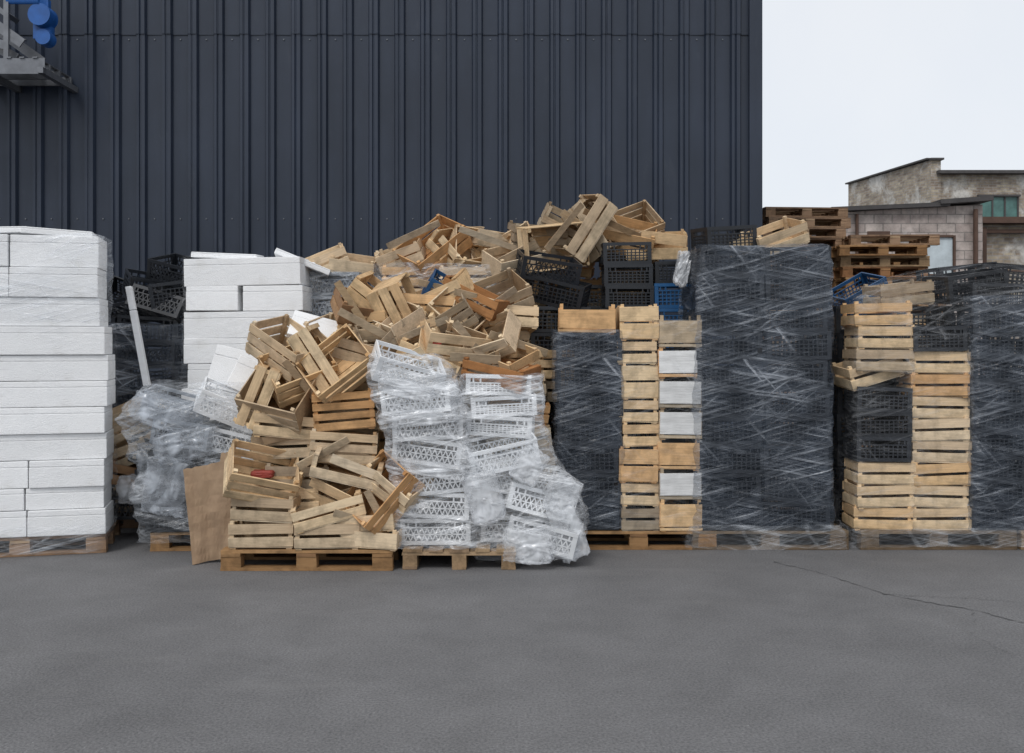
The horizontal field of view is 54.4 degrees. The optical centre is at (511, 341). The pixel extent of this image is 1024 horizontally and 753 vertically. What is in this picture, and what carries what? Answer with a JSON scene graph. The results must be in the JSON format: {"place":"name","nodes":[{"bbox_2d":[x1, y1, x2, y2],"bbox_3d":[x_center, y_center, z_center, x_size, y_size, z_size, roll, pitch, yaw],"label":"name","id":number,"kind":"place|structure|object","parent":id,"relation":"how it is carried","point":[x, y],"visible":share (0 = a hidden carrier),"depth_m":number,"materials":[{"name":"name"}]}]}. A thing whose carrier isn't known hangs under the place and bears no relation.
{"place":"outdoors","nodes":[
{"label":"outdoors","id":0,"kind":"place"},
{"bbox_2d":[120,519,144,527],"bbox_3d":[-3.250,1.527,8.900,1.204,0.144,0.804,0,0,0],"label":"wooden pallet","id":1,"kind":"object","parent":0,"point":[131,523],"visible":0.04,"depth_m":8.51,"materials":[{"name":"brown wood"}]},
{"bbox_2d":[111,490,177,519],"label":"black plastic crate","id":2,"kind":"object","parent":1,"relation":"on","point":[127,515],"visible":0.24,"depth_m":8.01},
{"bbox_2d":[111,457,164,489],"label":"wooden crate","id":3,"kind":"object","parent":2,"relation":"on","point":[126,472],"visible":0.19,"depth_m":7.99,"materials":[{"name":"brown wood"}]},
{"bbox_2d":[112,428,162,465],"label":"wooden crate","id":4,"kind":"object","parent":3,"relation":"on","point":[123,452],"visible":0.32,"depth_m":8.00,"materials":[{"name":"brown wood"}]},
{"bbox_2d":[112,391,167,445],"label":"wooden crate","id":5,"kind":"object","parent":4,"relation":"on","point":[139,424],"visible":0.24,"depth_m":8.04,"materials":[{"name":"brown wood"}]},
{"bbox_2d":[125,286,150,385],"bbox_3d":[-3.050,-0.040,8.120,0.049,0.820,0.084,-10,2,-10],"label":"foam plank","id":6,"kind":"object","parent":5,"relation":"on","point":[140,349],"visible":1,"depth_m":8.08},
{"bbox_2d":[108,315,196,512],"bbox_3d":[-3.148,0.631,8.686,1.674,1.710,0.810,0,0,0],"label":"wrapped stack of mixed crates","id":7,"kind":"object","parent":1,"relation":"on","point":[126,358],"visible":0.16,"depth_m":8.46,"materials":[{"name":"black plastic"}]},
{"bbox_2d":[125,283,193,327],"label":"black plastic crate","id":8,"kind":"object","parent":7,"relation":"on","point":[175,316],"visible":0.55,"depth_m":8.43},
{"bbox_2d":[147,280,185,308],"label":"black plastic crate","id":9,"kind":"object","parent":8,"relation":"on","point":[152,297],"visible":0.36,"depth_m":8.40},
{"bbox_2d":[121,268,185,309],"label":"black plastic crate","id":10,"kind":"object","parent":9,"relation":"on","point":[130,280],"visible":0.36,"depth_m":8.69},
{"bbox_2d":[233,363,281,429],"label":"wooden crate","id":11,"kind":"object","parent":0,"point":[265,396],"visible":0.69,"depth_m":7.16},
{"bbox_2d":[234,362,317,434],"bbox_3d":[-1.700,0.422,7.301,0.486,0.300,0.392,12,47,14],"label":"wooden crate","id":12,"kind":"object","parent":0,"point":[296,412],"visible":0.45,"depth_m":7.16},
{"bbox_2d":[250,434,318,460],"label":"wooden crate","id":13,"kind":"object","parent":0,"point":[300,451],"visible":0.29,"depth_m":7.23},
{"bbox_2d":[253,410,319,441],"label":"wooden crate","id":14,"kind":"object","parent":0,"point":[269,431],"visible":0.6,"depth_m":7.17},
{"bbox_2d":[245,314,328,382],"bbox_3d":[-1.681,0.052,7.481,0.518,0.272,0.361,32,27,26],"label":"wooden crate","id":15,"kind":"object","parent":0,"point":[266,343],"visible":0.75,"depth_m":7.41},
{"bbox_2d":[264,463,330,489],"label":"wooden crate","id":16,"kind":"object","parent":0,"point":[281,470],"visible":0.21,"depth_m":7.15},
{"bbox_2d":[257,335,338,408],"bbox_3d":[-1.580,0.222,7.382,0.483,0.253,0.364,-22,49,-24],"label":"wooden crate","id":17,"kind":"object","parent":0,"point":[284,394],"visible":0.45,"depth_m":7.26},
{"bbox_2d":[286,323,346,393],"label":"wooden crate","id":18,"kind":"object","parent":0,"point":[294,342],"visible":0.59,"depth_m":7.25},
{"bbox_2d":[290,488,366,533],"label":"wooden crate","id":19,"kind":"object","parent":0,"point":[319,521],"visible":0.81,"depth_m":6.92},
{"bbox_2d":[299,463,366,509],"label":"wooden crate","id":20,"kind":"object","parent":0,"point":[334,491],"visible":0.24,"depth_m":7.08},
{"bbox_2d":[295,323,373,403],"bbox_3d":[-1.270,0.181,7.262,0.483,0.364,0.252,-38,-29,-6],"label":"wooden crate","id":21,"kind":"object","parent":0,"point":[353,377],"visible":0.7,"depth_m":7.24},
{"bbox_2d":[0,0,761,483],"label":"corrugated metal warehouse","id":22,"kind":"structure","parent":0,"point":[300,128],"depth_m":10.99,"materials":[{"name":"metal"}]},
{"bbox_2d":[0,0,77,92],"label":"steel conveyor gantry","id":23,"kind":"object","parent":22,"relation":"attached to","point":[17,70],"visible":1,"depth_m":10.26,"materials":[{"name":"metal"}]},
{"bbox_2d":[0,419,1023,752],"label":"asphalt ground","id":24,"kind":"structure","parent":0,"point":[128,641],"depth_m":5.10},
{"bbox_2d":[0,226,120,557],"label":"wrapped stack of white foam boxes","id":25,"kind":"object","parent":24,"relation":"on","point":[57,382],"visible":1,"depth_m":7.43,"materials":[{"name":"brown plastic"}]},
{"bbox_2d":[150,531,190,550],"bbox_3d":[-2.180,1.527,8.000,1.204,0.144,0.804,0,0,-4],"label":"wooden pallet","id":26,"kind":"object","parent":24,"relation":"on","point":[161,541],"visible":0.13,"depth_m":7.58,"materials":[{"name":"brown wood"}]},
{"bbox_2d":[135,493,187,521],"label":"black plastic crate","id":27,"kind":"object","parent":26,"relation":"on","point":[138,506],"visible":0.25,"depth_m":7.98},
{"bbox_2d":[134,463,184,492],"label":"black plastic crate","id":28,"kind":"object","parent":27,"relation":"on","point":[137,471],"visible":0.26,"depth_m":7.95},
{"bbox_2d":[128,430,206,468],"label":"black plastic crate","id":29,"kind":"object","parent":28,"relation":"on","point":[134,437],"visible":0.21,"depth_m":7.99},
{"bbox_2d":[117,376,252,531],"bbox_3d":[-2.398,0.908,7.748,1.203,1.268,0.719,0,0,0],"label":"bundle of film wrapped crates","id":30,"kind":"object","parent":26,"relation":"on","point":[215,439],"visible":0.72,"depth_m":7.61,"materials":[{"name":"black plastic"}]},
{"bbox_2d":[207,344,257,393],"bbox_3d":[-2.220,0.240,8.000,0.394,0.350,0.045,14,-13,-4],"label":"foam sheet","id":31,"kind":"object","parent":30,"relation":"on","point":[225,360],"visible":0.34,"depth_m":7.98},
{"bbox_2d":[183,462,230,564],"bbox_3d":[-2.208,1.227,7.193,0.362,0.742,0.167,0,0,-6],"label":"cardboard sheet","id":32,"kind":"object","parent":24,"relation":"on","point":[208,504],"visible":0.86,"depth_m":7.20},
{"bbox_2d":[220,545,404,570],"bbox_3d":[-1.430,1.527,7.320,1.204,0.144,0.804,0,0,0],"label":"wooden pallet","id":33,"kind":"object","parent":24,"relation":"on","point":[309,559],"visible":0.45,"depth_m":6.93,"materials":[{"name":"brown wood"}]},
{"bbox_2d":[228,521,295,549],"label":"wooden crate","id":34,"kind":"object","parent":33,"relation":"on","point":[247,534],"visible":0.67,"depth_m":6.95,"materials":[{"name":"brown wood"}]},
{"bbox_2d":[230,491,303,523],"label":"wooden crate","id":35,"kind":"object","parent":34,"relation":"on","point":[242,510],"visible":0.62,"depth_m":6.97,"materials":[{"name":"brown wood"}]},
{"bbox_2d":[223,438,299,508],"bbox_3d":[-1.781,0.942,7.081,0.483,0.253,0.364,15,30,-23],"label":"wooden crate","id":36,"kind":"object","parent":35,"relation":"on","point":[237,470],"visible":0.8,"depth_m":7.02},
{"bbox_2d":[294,519,359,549],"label":"wooden crate","id":37,"kind":"object","parent":33,"relation":"on","point":[332,538],"visible":0.63,"depth_m":6.93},
{"bbox_2d":[341,525,406,550],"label":"wooden crate","id":38,"kind":"object","parent":33,"relation":"on","point":[391,540],"visible":0.66,"depth_m":6.93,"materials":[{"name":"brown wood"}]},
{"bbox_2d":[250,202,659,533],"bbox_3d":[-0.334,0.166,8.183,3.393,2.717,2.541,0,0,0],"label":"wooden crate heap","id":39,"kind":"object","parent":33,"relation":"on","point":[356,317],"visible":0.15,"depth_m":7.59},
{"bbox_2d":[225,355,257,392],"bbox_3d":[-2.000,0.300,7.720,0.354,0.280,0.044,24,-30,-11],"label":"foam sheet","id":40,"kind":"object","parent":39,"relation":"attached to","point":[242,371],"visible":0.42,"depth_m":7.68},
{"bbox_2d":[286,310,337,337],"bbox_3d":[-1.500,-0.080,7.750,0.454,0.044,0.300,15,37,-10],"label":"foam sheet","id":41,"kind":"object","parent":39,"relation":"on","point":[327,328],"visible":0.46,"depth_m":7.77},
{"bbox_2d":[305,242,349,276],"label":"wooden crate","id":42,"kind":"object","parent":39,"relation":"on","point":[322,257],"visible":0.33,"depth_m":8.82,"materials":[{"name":"brown wood"}]},
{"bbox_2d":[312,386,375,431],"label":"wooden crate","id":43,"kind":"object","parent":39,"relation":"on","point":[366,422],"visible":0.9,"depth_m":7.19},
{"bbox_2d":[309,428,378,464],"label":"wooden crate","id":44,"kind":"object","parent":39,"relation":"on","point":[372,440],"visible":0.67,"depth_m":7.16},
{"bbox_2d":[309,441,383,491],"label":"wooden crate","id":45,"kind":"object","parent":39,"relation":"on","point":[340,462],"visible":0.72,"depth_m":7.01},
{"bbox_2d":[328,253,376,274],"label":"wooden crate","id":46,"kind":"object","parent":39,"relation":"on","point":[362,264],"visible":0.66,"depth_m":8.81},
{"bbox_2d":[330,287,388,324],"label":"wooden crate","id":47,"kind":"object","parent":39,"relation":"attached to","point":[337,301],"visible":0.36,"depth_m":7.65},
{"bbox_2d":[329,324,392,361],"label":"wooden crate","id":48,"kind":"object","parent":39,"relation":"attached to","point":[343,354],"visible":0.45,"depth_m":7.37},
{"bbox_2d":[347,270,402,318],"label":"wooden crate","id":49,"kind":"object","parent":39,"relation":"on","point":[361,285],"visible":0.35,"depth_m":7.75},
{"bbox_2d":[345,449,425,533],"bbox_3d":[-0.919,1.081,7.062,0.364,0.483,0.252,33,-9,44],"label":"wooden crate","id":50,"kind":"object","parent":39,"relation":"on","point":[399,473],"visible":0.55,"depth_m":6.96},
{"bbox_2d":[365,272,415,323],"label":"wooden crate","id":51,"kind":"object","parent":39,"relation":"attached to","point":[385,290],"visible":0.54,"depth_m":7.65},
{"bbox_2d":[361,449,433,515],"bbox_3d":[-0.821,0.996,7.108,0.411,0.219,0.350,34,31,17],"label":"wooden crate","id":52,"kind":"object","parent":39,"relation":"on","point":[384,490],"visible":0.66,"depth_m":7.00,"materials":[{"name":"brown wood"}]},
{"bbox_2d":[372,296,427,345],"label":"wooden crate","id":53,"kind":"object","parent":39,"relation":"attached to","point":[411,321],"visible":0.47,"depth_m":7.53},
{"bbox_2d":[375,238,425,274],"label":"wooden crate","id":54,"kind":"object","parent":39,"relation":"on","point":[387,257],"visible":0.74,"depth_m":8.65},
{"bbox_2d":[396,290,457,317],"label":"wooden crate","id":55,"kind":"object","parent":39,"relation":"attached to","point":[424,299],"visible":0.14,"depth_m":7.75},
{"bbox_2d":[392,214,472,280],"bbox_3d":[-0.700,-0.818,8.752,0.584,0.243,0.382,-42,47,-23],"label":"wooden crate","id":56,"kind":"object","parent":39,"relation":"on","point":[464,243],"visible":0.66,"depth_m":8.67,"materials":[{"name":"brown wood"}]},
{"bbox_2d":[413,268,473,306],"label":"wooden crate","id":57,"kind":"object","parent":39,"relation":"on","point":[462,276],"visible":0.34,"depth_m":7.77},
{"bbox_2d":[425,228,481,266],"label":"wooden crate","id":58,"kind":"object","parent":39,"relation":"on","point":[441,236],"visible":0.52,"depth_m":8.71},
{"bbox_2d":[418,311,491,364],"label":"wooden crate","id":59,"kind":"object","parent":39,"relation":"attached to","point":[438,350],"visible":0.41,"depth_m":7.45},
{"bbox_2d":[435,293,478,344],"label":"wooden crate","id":60,"kind":"object","parent":39,"relation":"attached to","point":[468,311],"visible":0.29,"depth_m":7.62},
{"bbox_2d":[432,349,500,386],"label":"wooden crate","id":61,"kind":"object","parent":39,"relation":"on","point":[480,358],"visible":0.29,"depth_m":7.40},
{"bbox_2d":[442,275,513,320],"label":"wooden crate","id":62,"kind":"object","parent":39,"relation":"attached to","point":[484,296],"visible":0.55,"depth_m":7.68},
{"bbox_2d":[463,308,521,357],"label":"wooden crate","id":63,"kind":"object","parent":39,"relation":"attached to","point":[505,344],"visible":0.58,"depth_m":7.53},
{"bbox_2d":[461,357,541,393],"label":"wooden crate","id":64,"kind":"object","parent":39,"relation":"on","point":[533,370],"visible":0.62,"depth_m":7.28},
{"bbox_2d":[474,267,534,328],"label":"wooden crate","id":65,"kind":"object","parent":39,"relation":"on","point":[523,296],"visible":0.35,"depth_m":8.09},
{"bbox_2d":[470,221,541,277],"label":"wooden crate","id":66,"kind":"object","parent":39,"relation":"on","point":[533,245],"visible":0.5,"depth_m":8.58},
{"bbox_2d":[488,305,538,333],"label":"wooden crate","id":67,"kind":"object","parent":39,"relation":"attached to","point":[530,324],"visible":0.48,"depth_m":7.83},
{"bbox_2d":[481,242,546,281],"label":"wooden crate","id":68,"kind":"object","parent":39,"relation":"on","point":[491,264],"visible":0.52,"depth_m":8.52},
{"bbox_2d":[491,345,541,381],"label":"wooden crate","id":69,"kind":"object","parent":39,"relation":"on","point":[533,353],"visible":0.27,"depth_m":7.47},
{"bbox_2d":[514,249,591,515],"bbox_3d":[0.349,0.331,8.386,0.671,2.245,0.519,0,0,0],"label":"stack of black plastic crates","id":70,"kind":"object","parent":39,"relation":"in","point":[571,278],"visible":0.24,"depth_m":8.22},
{"bbox_2d":[516,222,589,272],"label":"wooden crate","id":71,"kind":"object","parent":39,"relation":"on","point":[523,234],"visible":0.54,"depth_m":8.67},
{"bbox_2d":[537,201,591,250],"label":"wooden crate","id":72,"kind":"object","parent":39,"relation":"on","point":[547,217],"visible":0.43,"depth_m":8.76,"materials":[{"name":"brown wood"}]},
{"bbox_2d":[596,242,653,508],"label":"stack of black plastic crates","id":73,"kind":"object","parent":39,"relation":"in","point":[646,286],"visible":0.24,"depth_m":8.58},
{"bbox_2d":[652,261,704,472],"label":"stack of blue plastic crates","id":74,"kind":"object","parent":39,"relation":"in","point":[658,282],"visible":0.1,"depth_m":8.59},
{"bbox_2d":[402,524,515,569],"bbox_3d":[-0.370,1.527,7.560,0.804,0.144,1.204,0,0,0],"label":"wooden pallet","id":75,"kind":"object","parent":24,"relation":"on","point":[414,554],"visible":0.49,"depth_m":6.97,"materials":[{"name":"brown wood"}]},
{"bbox_2d":[366,340,589,564],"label":"film wrapped white plastic crates","id":76,"kind":"object","parent":24,"relation":"on","point":[535,535],"visible":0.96,"depth_m":7.07,"materials":[{"name":"white"}]},
{"bbox_2d":[559,528,716,549],"bbox_3d":[0.970,1.527,8.020,1.204,0.144,0.803,0,0,0],"label":"wooden pallet","id":77,"kind":"object","parent":24,"relation":"on","point":[637,539],"visible":0.28,"depth_m":7.63,"materials":[{"name":"brown wood"}]},
{"bbox_2d":[551,304,702,531],"bbox_3d":[0.891,0.588,8.016,1.194,1.759,0.881,0,0,0],"label":"wrapped stack of mixed crates","id":78,"kind":"object","parent":77,"relation":"on","point":[652,424],"visible":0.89,"depth_m":7.64,"materials":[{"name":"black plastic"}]},
{"bbox_2d":[682,521,848,549],"bbox_3d":[1.980,1.527,8.020,1.204,0.144,0.804,0,0,0],"label":"wooden pallet","id":79,"kind":"object","parent":24,"relation":"on","point":[835,537],"visible":0.42,"depth_m":7.63,"materials":[{"name":"brown wood"}]},
{"bbox_2d":[673,225,832,530],"bbox_3d":[1.944,0.328,8.026,1.294,2.532,0.904,0,0,0],"label":"wrapped stack of black plastic crates","id":80,"kind":"object","parent":79,"relation":"on","point":[750,464],"visible":0.87,"depth_m":7.64,"materials":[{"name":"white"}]},
{"bbox_2d":[739,216,809,254],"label":"wooden crate","id":81,"kind":"object","parent":80,"relation":"on","point":[796,234],"visible":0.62,"depth_m":7.95,"materials":[{"name":"brown wood"}]},
{"bbox_2d":[762,207,850,450],"bbox_3d":[4.127,-0.146,14.398,1.342,3.491,1.004,0,0,0],"label":"wooden pallet stack","id":82,"kind":"object","parent":24,"relation":"on","point":[828,226],"visible":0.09,"depth_m":14.08,"materials":[{"name":"brown wood"}]},
{"bbox_2d":[822,234,939,452],"bbox_3d":[5.156,0.072,14.025,1.415,3.054,0.994,0,0,0],"label":"wooden pallet stack","id":83,"kind":"object","parent":24,"relation":"on","point":[875,257],"visible":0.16,"depth_m":13.66,"materials":[{"name":"brown wood"}]},
{"bbox_2d":[780,196,993,390],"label":"block outbuilding","id":84,"kind":"structure","parent":24,"relation":"on","point":[956,224],"depth_m":22.00,"materials":[{"name":"brick"}]},
{"bbox_2d":[855,209,977,390],"bbox_3d":[8.908,-0.650,21.923,2.685,4.500,0.145,0,0,0],"label":"window frame and pipes","id":85,"kind":"structure","parent":84,"relation":"in","point":[975,211],"depth_m":21.90,"materials":[{"name":"metal"}]},
{"bbox_2d":[927,238,952,273],"bbox_3d":[9.400,-1.880,21.970,0.620,0.800,0.050,0,0,0],"label":"boarded window","id":86,"kind":"structure","parent":84,"relation":"in","point":[941,255],"depth_m":21.95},
{"bbox_2d":[848,160,940,205],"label":"side parapet","id":87,"kind":"structure","parent":24,"relation":"on","point":[919,183],"depth_m":33.54,"materials":[{"name":"concrete"}]},
{"bbox_2d":[830,517,1016,549],"bbox_3d":[3.270,1.527,8.020,1.204,0.144,0.804,0,0,0],"label":"wooden pallet","id":88,"kind":"object","parent":24,"relation":"on","point":[867,539],"visible":0.52,"depth_m":7.63,"materials":[{"name":"brown wood"}]},
{"bbox_2d":[820,283,1023,530],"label":"wrapped stack of mixed crates","id":89,"kind":"object","parent":88,"relation":"on","point":[934,467],"visible":0.93,"depth_m":7.67,"materials":[{"name":"brown wood"}]},
{"bbox_2d":[830,348,904,390],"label":"wooden crate","id":90,"kind":"object","parent":89,"relation":"on","point":[849,378],"visible":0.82,"depth_m":7.72,"materials":[{"name":"brown wood"}]},
{"bbox_2d":[862,279,934,304],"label":"wooden crate","id":91,"kind":"object","parent":89,"relation":"on","point":[911,290],"visible":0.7,"depth_m":7.87,"materials":[{"name":"brown wood"}]},
{"bbox_2d":[922,268,1009,303],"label":"black plastic crate","id":92,"kind":"object","parent":89,"relation":"on","point":[948,297],"visible":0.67,"depth_m":7.78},
{"bbox_2d":[976,263,1023,290],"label":"black plastic crate","id":93,"kind":"object","parent":89,"relation":"on","point":[998,266],"visible":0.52,"depth_m":7.83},
{"bbox_2d":[983,217,1023,395],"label":"brick annex","id":94,"kind":"object","parent":24,"relation":"on","point":[1003,239],"visible":0.1,"depth_m":23.00,"materials":[{"name":"brick"}]},
{"bbox_2d":[505,348,573,379],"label":"wooden crate","id":95,"kind":"object","parent":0,"point":[549,374],"visible":0.24,"depth_m":7.76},
{"bbox_2d":[554,194,617,262],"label":"wooden crate","id":96,"kind":"object","parent":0,"point":[604,208],"visible":0.77,"depth_m":8.63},
{"bbox_2d":[561,199,622,262],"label":"wooden crate","id":97,"kind":"object","parent":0,"point":[594,255],"visible":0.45,"depth_m":8.80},
{"bbox_2d":[595,215,657,260],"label":"wooden crate","id":98,"kind":"object","parent":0,"point":[628,223],"visible":0.28,"depth_m":8.84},
{"bbox_2d":[605,199,664,256],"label":"wooden crate","id":99,"kind":"object","parent":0,"point":[646,212],"visible":0.33,"depth_m":9.17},
{"bbox_2d":[626,229,687,260],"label":"wooden crate","id":100,"kind":"object","parent":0,"point":[672,244],"visible":0.53,"depth_m":8.80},
{"bbox_2d":[726,507,808,512],"bbox_3d":[2.620,1.527,9.000,1.203,0.145,0.803,0,0,0],"label":"wooden pallet","id":101,"kind":"object","parent":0,"point":[772,508],"visible":0.01,"depth_m":8.71,"materials":[{"name":"brown wood"}]},
{"bbox_2d":[795,317,861,508],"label":"wrapped stack of wooden crates","id":102,"kind":"object","parent":101,"relation":"on","point":[817,393],"visible":0.03,"depth_m":8.46,"materials":[{"name":"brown wood"}]},
{"bbox_2d":[824,272,887,316],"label":"blue plastic crate","id":103,"kind":"object","parent":102,"relation":"on","point":[864,277],"visible":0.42,"depth_m":8.60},
{"bbox_2d":[762,0,1023,207],"label":"sky","id":104,"kind":"structure","parent":0,"point":[852,90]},
{"bbox_2d":[941,175,1023,216],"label":"walls","id":105,"kind":"structure","parent":0,"point":[958,186],"depth_m":32.00,"materials":[{"name":"concrete"}]},
{"bbox_2d":[845,158,1023,183],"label":"roof trim","id":106,"kind":"structure","parent":105,"relation":"on","point":[981,172],"depth_m":31.80,"materials":[{"name":"metal"}]},
{"bbox_2d":[980,197,1016,216],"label":"windows","id":107,"kind":"structure","parent":105,"relation":"attached to","point":[998,206],"depth_m":31.93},
{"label":"wooden pallet","id":108,"kind":"object","parent":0,"visible":0},
{"bbox_2d":[181,248,330,510],"bbox_3d":[-2.200,0.335,8.726,1.274,2.258,0.888,0,0,0],"label":"wrapped stack of foam boxes","id":109,"kind":"object","parent":108,"relation":"on","point":[230,297],"visible":0.45,"depth_m":8.32,"materials":[{"name":"white"}]},
{"bbox_2d":[146,253,196,289],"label":"black plastic crate","id":110,"kind":"object","parent":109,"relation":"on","point":[164,274],"visible":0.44,"depth_m":8.59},
{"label":"wooden pallet","id":111,"kind":"object","parent":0,"visible":0},
{"bbox_2d":[307,272,361,316],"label":"wrapped stack of grey plastic crates","id":112,"kind":"object","parent":111,"relation":"on","point":[320,296],"visible":0.09,"depth_m":8.69,"materials":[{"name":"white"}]},
{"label":"wooden pallet","id":113,"kind":"object","parent":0,"visible":0},
{"bbox_2d":[382,265,538,503],"bbox_3d":[-0.488,0.393,8.734,1.461,2.152,0.509,0,0,0],"label":"wrapped stack of wooden crates","id":114,"kind":"object","parent":113,"relation":"on","point":[388,273],"visible":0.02,"depth_m":8.57,"materials":[{"name":"brown wood"}]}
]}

